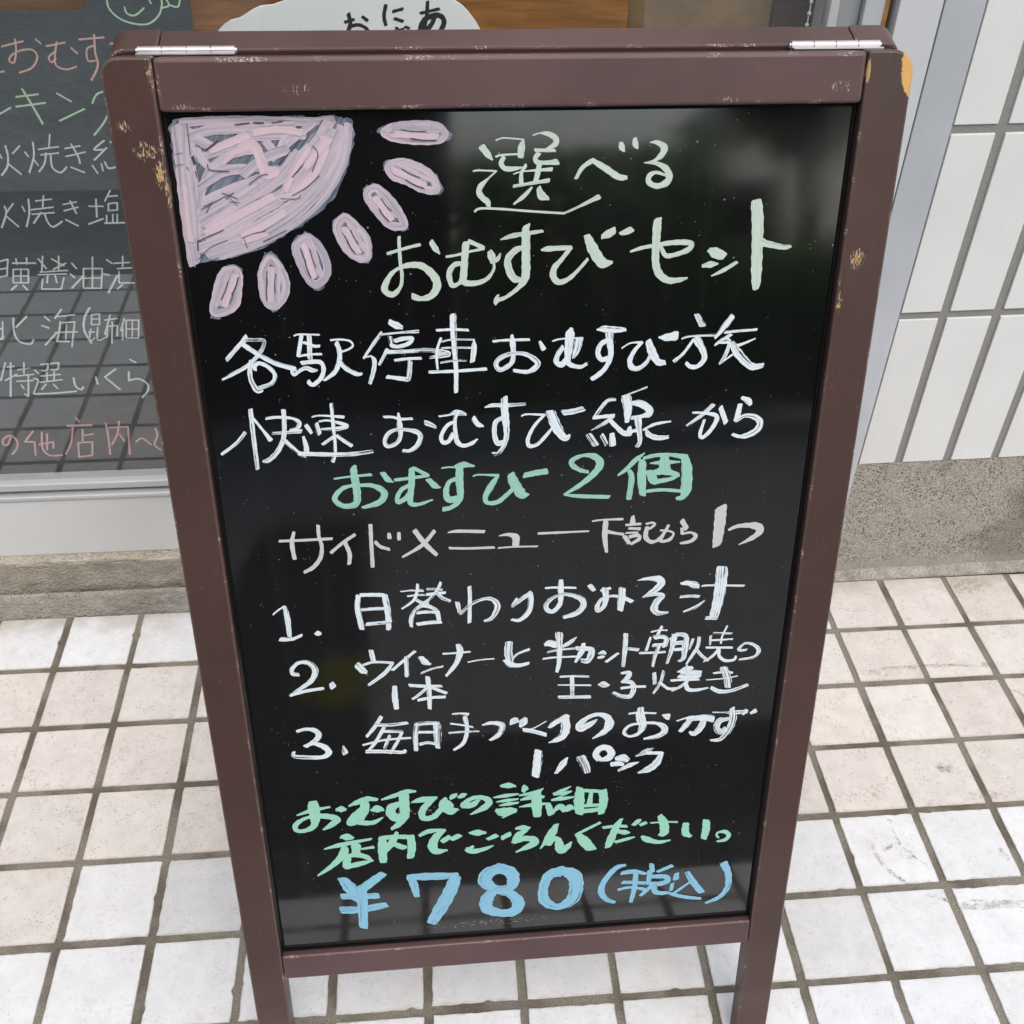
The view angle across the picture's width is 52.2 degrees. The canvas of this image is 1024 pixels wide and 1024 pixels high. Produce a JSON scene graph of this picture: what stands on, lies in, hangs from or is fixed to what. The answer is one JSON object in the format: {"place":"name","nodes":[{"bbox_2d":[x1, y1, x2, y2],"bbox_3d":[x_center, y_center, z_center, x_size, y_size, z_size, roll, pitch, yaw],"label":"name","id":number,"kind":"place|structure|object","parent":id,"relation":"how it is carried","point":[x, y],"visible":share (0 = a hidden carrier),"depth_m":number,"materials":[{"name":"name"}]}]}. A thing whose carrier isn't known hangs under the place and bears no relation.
{"place":"outdoors","nodes":[
{"label":"outdoors","id":0,"kind":"place"},
{"bbox_2d":[0,573,1023,1023],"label":"pavement","id":1,"kind":"structure","parent":0,"point":[118,899],"depth_m":1.23,"materials":[{"name":"tile"}]},
{"bbox_2d":[0,549,189,620],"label":"concrete step","id":2,"kind":"object","parent":1,"relation":"on","point":[47,586],"visible":0.15,"depth_m":1.48,"materials":[{"name":"beige concrete"}]},
{"bbox_2d":[101,25,912,1023],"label":"sandwich board","id":3,"kind":"object","parent":1,"relation":"on","point":[507,387],"visible":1,"depth_m":0.76,"materials":[{"name":"brown paint"}]},
{"bbox_2d":[834,0,1023,581],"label":"tiled wall","id":4,"kind":"structure","parent":1,"relation":"on","point":[937,488],"depth_m":1.38,"materials":[{"name":"beige tile"}]},
{"bbox_2d":[870,664,1023,908],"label":"scuff marks","id":5,"kind":"object","parent":1,"relation":"on","point":[938,768],"visible":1,"depth_m":1.24,"materials":[{"name":"grey"}]},
{"bbox_2d":[910,572,1023,578],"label":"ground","id":6,"kind":"structure","parent":0,"point":[983,574],"depth_m":2.06,"materials":[{"name":"beige tile"}]},
{"bbox_3d":[-1.613,-1.921,-0.177,4.285,0.699,0.282,-2,41,-4],"label":"upper wall","id":7,"kind":"object","parent":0,"visible":0},
{"bbox_2d":[0,0,986,555],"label":"window frame","id":8,"kind":"structure","parent":7,"relation":"attached to","point":[104,510],"depth_m":1.28,"materials":[{"name":"grey metal"}]},
{"bbox_2d":[0,0,193,473],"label":"menu blackboard","id":9,"kind":"object","parent":8,"relation":"attached to","point":[76,391],"visible":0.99,"depth_m":1.22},
{"bbox_2d":[0,0,815,30],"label":"wooden display board","id":10,"kind":"object","parent":8,"relation":"attached to","point":[212,15],"depth_m":1.14,"materials":[{"name":"orange wood"}]},
{"bbox_2d":[218,0,479,30],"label":"cloud sign","id":11,"kind":"object","parent":10,"relation":"attached to","point":[297,15],"visible":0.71,"depth_m":1.11,"materials":[{"name":"white paper"}]},
{"bbox_2d":[805,0,812,26],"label":"blind chain","id":12,"kind":"object","parent":8,"relation":"hanging from","point":[808,13],"visible":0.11,"depth_m":1.10,"materials":[{"name":"white plastic"}]}
]}

